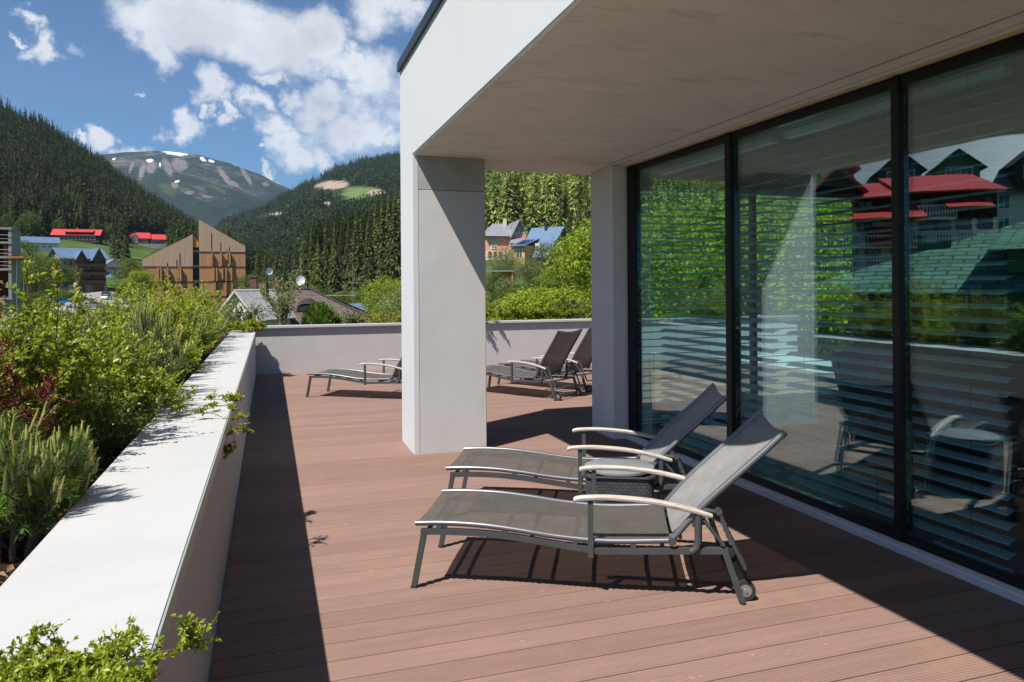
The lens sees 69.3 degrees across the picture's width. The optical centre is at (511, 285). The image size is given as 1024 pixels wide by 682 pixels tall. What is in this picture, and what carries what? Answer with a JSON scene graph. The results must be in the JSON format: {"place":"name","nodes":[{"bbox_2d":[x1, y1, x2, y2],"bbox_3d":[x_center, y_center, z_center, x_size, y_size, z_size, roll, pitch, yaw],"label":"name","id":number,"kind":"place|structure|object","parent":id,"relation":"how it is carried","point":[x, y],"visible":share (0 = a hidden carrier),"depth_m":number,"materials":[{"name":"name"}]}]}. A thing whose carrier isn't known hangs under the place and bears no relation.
{"place":"outdoors","nodes":[
{"label":"outdoors","id":0,"kind":"place"},
{"bbox_2d":[27,291,136,312],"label":"car park","id":1,"kind":"structure","parent":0,"point":[93,296],"depth_m":208.36,"materials":[{"name":"asphalt"}]},
{"bbox_2d":[21,232,249,328],"bbox_3d":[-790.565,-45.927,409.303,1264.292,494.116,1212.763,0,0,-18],"label":"hill","id":2,"kind":"structure","parent":0,"point":[139,252],"depth_m":405.35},
{"bbox_2d":[21,271,53,304],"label":"leafy tree","id":3,"kind":"object","parent":2,"relation":"on","point":[31,288],"visible":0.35,"depth_m":126.05,"materials":[{"name":"green plant"}]},
{"bbox_2d":[21,236,60,251],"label":"long house","id":4,"kind":"structure","parent":2,"relation":"on","point":[45,243],"depth_m":376.07,"materials":[{"name":"blue paint"}]},
{"bbox_2d":[22,254,81,299],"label":"leafy tree","id":5,"kind":"object","parent":2,"relation":"on","point":[49,276],"visible":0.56,"depth_m":156.85,"materials":[{"name":"green plant"}]},
{"bbox_2d":[45,247,109,292],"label":"apartment house","id":6,"kind":"structure","parent":2,"relation":"on","point":[91,262],"depth_m":234.87,"materials":[{"name":"brown wood"}]},
{"bbox_2d":[50,228,104,243],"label":"chalet","id":7,"kind":"object","parent":2,"relation":"on","point":[87,235],"visible":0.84,"depth_m":449.01,"materials":[{"name":"red paint"}]},
{"bbox_2d":[110,215,132,259],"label":"spruce tree","id":8,"kind":"object","parent":2,"relation":"on","point":[119,238],"visible":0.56,"depth_m":379.63,"materials":[{"name":"green plant"}]},
{"bbox_2d":[110,258,148,291],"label":"leafy tree","id":9,"kind":"object","parent":2,"relation":"on","point":[133,263],"visible":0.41,"depth_m":149.85,"materials":[{"name":"green plant"}]},
{"bbox_2d":[0,95,274,279],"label":"spruce forest","id":10,"kind":"object","parent":2,"relation":"on","point":[41,160],"visible":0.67,"depth_m":538.25,"materials":[{"name":"plant"}]},
{"bbox_2d":[119,270,160,297],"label":"leafy tree","id":11,"kind":"object","parent":2,"relation":"on","point":[142,276],"visible":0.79,"depth_m":142.98,"materials":[{"name":"green plant"}]},
{"bbox_2d":[129,232,165,248],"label":"chalet","id":12,"kind":"object","parent":2,"relation":"on","point":[156,241],"visible":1,"depth_m":495.73,"materials":[{"name":"red paint"}]},
{"bbox_2d":[100,151,290,227],"bbox_3d":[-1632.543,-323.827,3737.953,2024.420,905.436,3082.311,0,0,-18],"label":"mountain","id":13,"kind":"structure","parent":0,"point":[209,191],"depth_m":3478.11,"materials":[{"name":"stone"}]},
{"bbox_2d":[0,0,431,191],"label":"sky","id":14,"kind":"structure","parent":0,"point":[285,92],"materials":[{"name":"blue"}]},
{"bbox_2d":[225,165,398,236],"bbox_3d":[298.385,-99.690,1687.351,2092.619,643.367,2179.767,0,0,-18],"label":"hill","id":15,"kind":"structure","parent":0,"point":[345,187],"depth_m":1578.34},
{"bbox_2d":[214,151,400,276],"bbox_3d":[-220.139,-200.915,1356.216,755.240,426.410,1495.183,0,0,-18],"label":"spruce forest","id":16,"kind":"object","parent":15,"relation":"on","point":[302,209],"visible":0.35,"depth_m":1128.54,"materials":[{"name":"plant"}]},
{"bbox_2d":[258,191,851,320],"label":"hillside","id":17,"kind":"structure","parent":0,"point":[518,279],"depth_m":154.24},
{"bbox_2d":[296,235,311,286],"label":"spruce tree","id":18,"kind":"object","parent":17,"relation":"on","point":[304,272],"visible":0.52,"depth_m":197.25,"materials":[{"name":"green plant"}]},
{"bbox_2d":[308,236,327,292],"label":"spruce tree","id":19,"kind":"object","parent":17,"relation":"on","point":[317,281],"visible":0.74,"depth_m":183.09,"materials":[{"name":"green plant"}]},
{"bbox_2d":[320,220,331,287],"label":"spruce tree","id":20,"kind":"object","parent":17,"relation":"on","point":[325,253],"visible":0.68,"depth_m":207.36,"materials":[{"name":"green plant"}]},
{"bbox_2d":[326,221,342,291],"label":"spruce tree","id":21,"kind":"object","parent":17,"relation":"on","point":[334,282],"visible":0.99,"depth_m":189.81,"materials":[{"name":"green plant"}]},
{"bbox_2d":[340,218,352,286],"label":"spruce tree","id":22,"kind":"object","parent":17,"relation":"on","point":[348,243],"visible":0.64,"depth_m":199.97,"materials":[{"name":"green plant"}]},
{"bbox_2d":[343,211,364,292],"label":"spruce tree","id":23,"kind":"object","parent":17,"relation":"on","point":[355,266],"visible":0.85,"depth_m":180.96,"materials":[{"name":"green plant"}]},
{"bbox_2d":[355,213,377,292],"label":"spruce tree","id":24,"kind":"object","parent":17,"relation":"on","point":[368,272],"visible":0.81,"depth_m":175.74,"materials":[{"name":"green plant"}]},
{"bbox_2d":[357,275,400,320],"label":"leafy tree","id":25,"kind":"object","parent":17,"relation":"on","point":[386,288],"visible":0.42,"depth_m":59.82,"materials":[{"name":"green plant"}]},
{"bbox_2d":[373,199,389,278],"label":"spruce tree","id":26,"kind":"object","parent":17,"relation":"on","point":[381,240],"visible":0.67,"depth_m":182.76,"materials":[{"name":"green plant"}]},
{"bbox_2d":[370,285,401,322],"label":"leafy tree","id":27,"kind":"object","parent":17,"relation":"on","point":[397,303],"visible":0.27,"depth_m":54.17,"materials":[{"name":"green plant"}]},
{"bbox_2d":[382,194,400,283],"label":"spruce tree","id":28,"kind":"object","parent":17,"relation":"on","point":[392,269],"visible":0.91,"depth_m":176.59,"materials":[{"name":"green plant"}]},
{"bbox_2d":[485,245,524,271],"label":"leafy tree","id":29,"kind":"object","parent":17,"relation":"on","point":[505,255],"visible":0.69,"depth_m":111.44,"materials":[{"name":"green plant"}]},
{"bbox_2d":[485,218,527,259],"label":"orange house","id":30,"kind":"structure","parent":17,"relation":"on","point":[501,235],"depth_m":157.47,"materials":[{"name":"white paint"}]},
{"bbox_2d":[511,257,544,278],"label":"leafy tree","id":31,"kind":"object","parent":17,"relation":"on","point":[526,269],"visible":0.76,"depth_m":95.62,"materials":[{"name":"green plant"}]},
{"bbox_2d":[486,293,573,320],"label":"leafy tree","id":32,"kind":"object","parent":17,"relation":"on","point":[513,306],"visible":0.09,"depth_m":42.93,"materials":[{"name":"green plant"}]},
{"bbox_2d":[487,284,590,319],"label":"leafy tree","id":33,"kind":"object","parent":17,"relation":"on","point":[540,291],"visible":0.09,"depth_m":45.53,"materials":[{"name":"green plant"}]},
{"bbox_2d":[509,222,570,265],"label":"blue roofed house","id":34,"kind":"structure","parent":17,"relation":"on","point":[545,233],"depth_m":147.97,"materials":[{"name":"white paint"}]},
{"bbox_2d":[525,240,566,268],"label":"leafy tree","id":35,"kind":"object","parent":17,"relation":"on","point":[544,249],"visible":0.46,"depth_m":104.28,"materials":[{"name":"green plant"}]},
{"bbox_2d":[538,223,590,302],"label":"leafy tree","id":36,"kind":"object","parent":17,"relation":"on","point":[578,272],"visible":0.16,"depth_m":49.41,"materials":[{"name":"green plant"}]},
{"bbox_2d":[579,175,590,227],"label":"spruce tree","id":37,"kind":"object","parent":17,"relation":"on","point":[585,208],"visible":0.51,"depth_m":203.78,"materials":[{"name":"green plant"}]},
{"bbox_2d":[484,170,759,234],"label":"spruce forest","id":38,"kind":"object","parent":17,"relation":"on","point":[508,190],"visible":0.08,"depth_m":208.88,"materials":[{"name":"plant"}]},
{"bbox_2d":[641,194,770,287],"bbox_3d":[10.183,0.237,40.465,9.766,10.605,8.744,0,0,-30],"label":"leafy tree","id":39,"kind":"object","parent":17,"relation":"on","point":[671,214],"visible":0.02,"depth_m":39.13,"materials":[{"name":"green plant"}]},
{"bbox_2d":[674,194,795,240],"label":"leafy tree","id":40,"kind":"object","parent":17,"relation":"on","point":[720,206],"visible":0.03,"depth_m":36.95,"materials":[{"name":"green plant"}]},
{"bbox_2d":[681,263,807,315],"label":"leafy tree","id":41,"kind":"object","parent":17,"relation":"on","point":[742,306],"visible":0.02,"depth_m":30.73,"materials":[{"name":"green plant"}]},
{"bbox_2d":[741,199,851,334],"bbox_3d":[13.054,1.057,31.125,7.343,9.244,8.323,0,0,-1],"label":"leafy tree","id":42,"kind":"object","parent":17,"relation":"on","point":[841,217],"visible":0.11,"depth_m":29.48,"materials":[{"name":"green plant"}]},
{"bbox_2d":[757,202,851,321],"bbox_3d":[14.850,0.645,32.411,7.704,9.343,8.604,0,0,-40],"label":"leafy tree","id":43,"kind":"object","parent":17,"relation":"on","point":[849,217],"depth_m":30.66,"materials":[{"name":"green plant"}]},
{"bbox_2d":[766,255,852,355],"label":"leafy tree","id":44,"kind":"object","parent":17,"relation":"on","point":[826,297],"visible":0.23,"depth_m":27.43,"materials":[{"name":"green plant"}]},
{"bbox_2d":[831,348,1023,481],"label":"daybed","id":45,"kind":"object","parent":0,"point":[1016,459],"visible":0.36,"depth_m":6.11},
{"label":"ground","id":46,"kind":"structure","parent":0,"visible":0},
{"bbox_2d":[0,227,29,328],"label":"concrete building","id":47,"kind":"structure","parent":46,"relation":"on","point":[11,258],"depth_m":102.13,"materials":[{"name":"grey concrete"}]},
{"bbox_2d":[142,220,246,304],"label":"timber building","id":48,"kind":"structure","parent":46,"relation":"on","point":[215,260],"depth_m":154.76,"materials":[{"name":"orange wood"}]},
{"bbox_2d":[219,283,296,326],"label":"grey roofed house","id":49,"kind":"structure","parent":46,"relation":"on","point":[246,297],"depth_m":51.41,"materials":[{"name":"brick"}]},
{"bbox_2d":[249,276,378,324],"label":"brown roofed house","id":50,"kind":"structure","parent":46,"relation":"on","point":[309,295],"depth_m":58.47,"materials":[{"name":"tile"}]},
{"bbox_2d":[209,354,833,681],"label":"terrace slab","id":51,"kind":"structure","parent":46,"relation":"on","point":[797,358],"depth_m":14.73,"materials":[{"name":"concrete"}]},
{"bbox_2d":[0,333,228,586],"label":"planter soil","id":52,"kind":"structure","parent":51,"relation":"on","point":[20,547],"depth_m":2.82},
{"bbox_2d":[0,295,77,476],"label":"barberry","id":53,"kind":"object","parent":52,"relation":"on","point":[45,392],"visible":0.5,"depth_m":2.98,"materials":[{"name":"red plant"}]},
{"bbox_2d":[0,251,92,468],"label":"leafy shrub","id":54,"kind":"object","parent":52,"relation":"on","point":[57,281],"visible":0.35,"depth_m":3.44,"materials":[{"name":"green plant"}]},
{"bbox_2d":[0,401,102,562],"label":"mugo pine","id":55,"kind":"object","parent":52,"relation":"on","point":[43,495],"visible":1,"depth_m":2.49,"materials":[{"name":"green plant"}]},
{"bbox_2d":[0,308,106,379],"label":"leafy shrub","id":56,"kind":"object","parent":52,"relation":"on","point":[83,324],"visible":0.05,"depth_m":4.44,"materials":[{"name":"green plant"}]},
{"bbox_2d":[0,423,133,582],"bbox_3d":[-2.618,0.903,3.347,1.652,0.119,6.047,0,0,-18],"label":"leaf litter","id":57,"kind":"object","parent":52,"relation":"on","point":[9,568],"visible":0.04,"depth_m":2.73,"materials":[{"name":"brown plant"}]},
{"bbox_2d":[0,295,141,346],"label":"leafy shrub","id":58,"kind":"object","parent":52,"relation":"on","point":[46,312],"visible":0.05,"depth_m":5.23,"materials":[{"name":"green plant"}]},
{"bbox_2d":[0,289,153,470],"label":"leafy shrub","id":59,"kind":"object","parent":52,"relation":"on","point":[80,354],"visible":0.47,"depth_m":3.42,"materials":[{"name":"green plant"}]},
{"bbox_2d":[2,302,172,422],"bbox_3d":[-2.489,0.522,4.322,0.973,0.840,0.984,0,0,-18],"label":"leafy shrub","id":60,"kind":"object","parent":52,"relation":"on","point":[119,366],"visible":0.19,"depth_m":4.29,"materials":[{"name":"green plant"}]},
{"bbox_2d":[0,611,222,681],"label":"creeping cotoneaster","id":61,"kind":"object","parent":52,"relation":"on","point":[56,662],"visible":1,"depth_m":1.38,"materials":[{"name":"green plant"}]},
{"bbox_2d":[54,373,171,465],"bbox_3d":[-2.207,0.679,3.911,0.740,0.521,0.611,-1,0,33],"label":"leafy shrub","id":62,"kind":"object","parent":52,"relation":"on","point":[108,435],"visible":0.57,"depth_m":3.85,"materials":[{"name":"green plant"}]},
{"bbox_2d":[81,277,152,330],"bbox_3d":[-4.233,0.439,8.005,0.852,1.050,1.013,0,0,-15],"label":"leafy shrub","id":63,"kind":"object","parent":52,"relation":"on","point":[117,309],"visible":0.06,"depth_m":7.87,"materials":[{"name":"green plant"}]},
{"bbox_2d":[70,296,183,408],"bbox_3d":[-2.718,0.511,5.174,0.794,0.873,0.744,-1,0,37],"label":"mugo pine","id":64,"kind":"object","parent":52,"relation":"on","point":[142,328],"visible":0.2,"depth_m":5.23,"materials":[{"name":"green plant"}]},
{"bbox_2d":[94,356,187,423],"bbox_3d":[-2.399,0.687,4.767,0.658,0.511,0.632,-1,0,33],"label":"leafy shrub","id":65,"kind":"object","parent":52,"relation":"on","point":[166,385],"visible":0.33,"depth_m":4.75,"materials":[{"name":"green plant"}]},
{"bbox_2d":[83,269,208,350],"bbox_3d":[-3.430,0.398,7.071,1.149,1.117,1.092,-1,0,36],"label":"leafy shrub","id":66,"kind":"object","parent":52,"relation":"on","point":[164,308],"visible":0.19,"depth_m":7.08,"materials":[{"name":"green plant"}]},
{"bbox_2d":[108,302,191,376],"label":"mugo pine","id":67,"kind":"object","parent":52,"relation":"on","point":[175,347],"visible":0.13,"depth_m":6.14,"materials":[{"name":"green plant"}]},
{"bbox_2d":[101,273,229,329],"bbox_3d":[-4.178,0.410,8.928,1.136,1.113,1.238,0,0,13],"label":"leafy shrub","id":68,"kind":"object","parent":52,"relation":"on","point":[184,303],"visible":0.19,"depth_m":8.86,"materials":[{"name":"green plant"}]},
{"bbox_2d":[139,349,191,386],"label":"leafy shrub","id":69,"kind":"object","parent":52,"relation":"on","point":[186,371],"visible":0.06,"depth_m":5.73,"materials":[{"name":"green plant"}]},
{"bbox_2d":[166,332,215,381],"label":"leafy shrub","id":70,"kind":"object","parent":52,"relation":"on","point":[194,354],"visible":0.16,"depth_m":6.71,"materials":[{"name":"green plant"}]},
{"bbox_2d":[130,384,254,459],"bbox_3d":[-1.994,0.803,4.439,0.869,0.366,0.840,0,0,-18],"label":"creeping cotoneaster","id":71,"kind":"object","parent":52,"relation":"on","point":[177,407],"visible":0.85,"depth_m":4.49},
{"bbox_2d":[170,317,220,367],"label":"leafy shrub","id":72,"kind":"object","parent":52,"relation":"on","point":[189,330],"visible":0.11,"depth_m":7.54,"materials":[{"name":"green plant"}]},
{"bbox_2d":[155,280,240,324],"bbox_3d":[-4.909,0.442,11.412,1.310,1.073,1.307,0,0,-14],"label":"leafy shrub","id":73,"kind":"object","parent":52,"relation":"on","point":[213,300],"visible":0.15,"depth_m":11.47,"materials":[{"name":"green plant"}]},
{"bbox_2d":[218,316,266,337],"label":"spreading juniper","id":74,"kind":"object","parent":52,"relation":"on","point":[250,325],"visible":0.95,"depth_m":13.09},
{"bbox_2d":[0,330,256,681],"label":"parapet wall","id":75,"kind":"structure","parent":51,"relation":"on","point":[144,537],"depth_m":2.44,"materials":[{"name":"paint"}]},
{"bbox_2d":[256,315,798,374],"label":"parapet wall","id":76,"kind":"structure","parent":51,"relation":"on","point":[281,349],"depth_m":14.74,"materials":[{"name":"paint"}]},
{"bbox_2d":[210,356,1023,681],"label":"deck","id":77,"kind":"structure","parent":51,"relation":"on","point":[342,486],"depth_m":3.96,"materials":[{"name":"wood"}]},
{"bbox_2d":[306,357,401,396],"bbox_3d":[-2.102,1.147,11.033,1.797,0.996,0.692,0,0,15],"label":"sun lounger","id":78,"kind":"object","parent":77,"relation":"on","point":[351,375],"visible":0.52,"depth_m":10.89,"materials":[{"name":"fabric"}]},
{"bbox_2d":[400,153,486,454],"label":"column","id":79,"kind":"structure","parent":77,"relation":"on","point":[443,300],"depth_m":7.24,"materials":[{"name":"paint"}]},
{"bbox_2d":[486,328,582,400],"bbox_3d":[0.141,1.131,11.173,1.797,0.996,0.692,-1,0,37],"label":"sun lounger","id":80,"kind":"object","parent":77,"relation":"on","point":[558,351],"visible":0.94,"depth_m":10.85,"materials":[{"name":"fabric"}]},
{"bbox_2d":[497,327,591,392],"bbox_3d":[0.664,1.130,11.974,1.797,0.996,0.692,-1,0,37],"label":"sun lounger","id":81,"kind":"object","parent":77,"relation":"on","point":[581,358],"visible":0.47,"depth_m":11.51,"materials":[{"name":"fabric"}]},
{"bbox_2d":[446,383,727,526],"bbox_3d":[0.519,1.171,5.346,1.942,0.880,0.692,0,0,8],"label":"sun lounger","id":82,"kind":"object","parent":77,"relation":"on","point":[704,405],"visible":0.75,"depth_m":5.29,"materials":[{"name":"fabric"}]},
{"bbox_2d":[411,409,787,604],"bbox_3d":[0.462,1.168,4.144,1.942,0.880,0.692,0,0,8],"label":"sun lounger","id":83,"kind":"object","parent":77,"relation":"on","point":[725,464],"visible":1,"depth_m":4.03,"materials":[{"name":"fabric"}]},
{"bbox_2d":[590,166,628,438],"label":"pillar","id":84,"kind":"structure","parent":77,"relation":"on","point":[609,311],"depth_m":7.85,"materials":[{"name":"concrete"}]},
{"bbox_2d":[583,457,655,502],"bbox_3d":[0.702,1.388,4.837,0.456,0.438,0.456,0,0,8],"label":"side table","id":85,"kind":"object","parent":77,"relation":"on","point":[625,483],"visible":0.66,"depth_m":4.63,"materials":[{"name":"wicker"}]},
{"bbox_2d":[627,178,860,429],"bbox_3d":[2.766,0.194,8.682,3.220,2.778,0.070,0,0,-18],"label":"corner window","id":86,"kind":"structure","parent":77,"relation":"on","point":[698,184],"depth_m":8.70,"materials":[{"name":"black glass"}]},
{"bbox_2d":[626,33,1023,604],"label":"glass wall","id":87,"kind":"structure","parent":77,"relation":"on","point":[900,531],"depth_m":4.55,"materials":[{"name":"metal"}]},
{"bbox_2d":[859,187,1023,412],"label":"room side wall","id":88,"kind":"structure","parent":77,"relation":"on","point":[1015,284],"depth_m":9.57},
{"bbox_2d":[638,402,1023,590],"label":"room floor","id":89,"kind":"structure","parent":51,"relation":"on","point":[1015,563],"depth_m":5.85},
{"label":"planter soil","id":90,"kind":"structure","parent":51,"relation":"on","visible":0},
{"bbox_2d":[215,298,268,323],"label":"leafy shrub","id":91,"kind":"object","parent":90,"relation":"on","point":[249,315],"visible":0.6,"depth_m":14.72,"materials":[{"name":"green plant"}]},
{"bbox_2d":[256,266,308,324],"bbox_3d":[-4.596,0.249,15.057,1.046,1.280,1.619,0,0,-35],"label":"leafy shrub","id":92,"kind":"object","parent":90,"relation":"on","point":[283,309],"visible":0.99,"depth_m":14.84,"materials":[{"name":"green plant"}]},
{"bbox_2d":[301,300,340,324],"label":"dwarf conifer","id":93,"kind":"object","parent":90,"relation":"on","point":[316,313],"visible":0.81,"depth_m":14.95,"materials":[{"name":"green plant"}]},
{"bbox_2d":[322,307,370,323],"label":"leafy shrub","id":94,"kind":"object","parent":90,"relation":"on","point":[352,319],"visible":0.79,"depth_m":15.41,"materials":[{"name":"green plant"}]},
{"bbox_2d":[361,308,401,322],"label":"leafy shrub","id":95,"kind":"object","parent":90,"relation":"on","point":[395,318],"visible":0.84,"depth_m":15.50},
{"bbox_2d":[498,303,590,319],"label":"spreading juniper","id":96,"kind":"object","parent":90,"relation":"on","point":[556,312],"visible":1,"depth_m":16.11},
{"bbox_2d":[505,286,590,319],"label":"leafy tree","id":97,"kind":"object","parent":46,"relation":"on","point":[546,302],"visible":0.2,"depth_m":42.78,"materials":[{"name":"green plant"}]},
{"bbox_2d":[561,203,702,312],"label":"leafy tree","id":98,"kind":"object","parent":46,"relation":"on","point":[582,237],"visible":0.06,"depth_m":42.20,"materials":[{"name":"green plant"}]},
{"bbox_2d":[588,219,719,316],"bbox_3d":[7.952,1.305,36.530,8.545,9.490,7.539,0,0,-9],"label":"leafy tree","id":99,"kind":"object","parent":46,"relation":"on","point":[656,249],"visible":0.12,"depth_m":34.52,"materials":[{"name":"green plant"}]},
{"bbox_2d":[645,272,713,316],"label":"leafy tree","id":100,"kind":"object","parent":46,"relation":"on","point":[664,293],"visible":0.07,"depth_m":33.73,"materials":[{"name":"green plant"}]},
{"bbox_2d":[641,213,780,315],"bbox_3d":[9.539,1.286,34.290,7.826,9.492,8.741,0,0,-35],"label":"leafy tree","id":101,"kind":"object","parent":46,"relation":"on","point":[689,227],"visible":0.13,"depth_m":32.63,"materials":[{"name":"green plant"}]},
{"bbox_2d":[661,203,851,351],"bbox_3d":[10.877,1.239,31.771,8.800,9.556,7.880,0,0,13],"label":"leafy tree","id":102,"kind":"object","parent":46,"relation":"on","point":[766,256],"visible":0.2,"depth_m":30.13,"materials":[{"name":"green plant"}]},
{"bbox_2d":[757,261,852,355],"bbox_3d":[12.115,2.383,29.918,5.669,7.137,6.426,-1,0,43],"label":"leafy tree","id":103,"kind":"object","parent":46,"relation":"on","point":[819,331],"visible":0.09,"depth_m":28.04,"materials":[{"name":"green plant"}]},
{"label":"room back wall","id":104,"kind":"structure","parent":0,"visible":0},
{"bbox_2d":[627,51,1023,193],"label":"room ceiling","id":105,"kind":"structure","parent":104,"relation":"on","point":[1015,121],"depth_m":6.51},
{"bbox_2d":[641,186,758,420],"bbox_3d":[2.090,0.193,8.334,1.560,2.570,0.082,0,0,-18],"label":"venetian blind","id":106,"kind":"object","parent":105,"relation":"hanging from","point":[681,189],"visible":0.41,"depth_m":8.28,"materials":[{"name":"metal"}]},
{"bbox_2d":[397,0,1023,174],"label":"overhanging building","id":107,"kind":"structure","parent":105,"relation":"on","point":[583,87],"depth_m":4.54,"materials":[{"name":"white paint"}]},
{"bbox_2d":[658,136,781,474],"bbox_3d":[1.824,0.159,6.737,0.082,2.687,1.810,0,0,-18],"label":"venetian blind","id":108,"kind":"object","parent":105,"relation":"hanging from","point":[757,144],"visible":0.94,"depth_m":6.69,"materials":[{"name":"metal"}]},
{"bbox_2d":[760,191,863,411],"bbox_3d":[3.587,0.183,8.824,1.430,2.570,0.082,0,0,-18],"label":"venetian blind","id":109,"kind":"object","parent":105,"relation":"hanging from","point":[822,195],"visible":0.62,"depth_m":8.79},
{"bbox_2d":[784,65,1017,560],"bbox_3d":[2.431,0.149,4.884,0.082,2.687,1.810,0,0,-18],"label":"venetian blind","id":110,"kind":"object","parent":105,"relation":"hanging from","point":[983,77],"visible":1,"depth_m":4.58,"materials":[{"name":"metal"}]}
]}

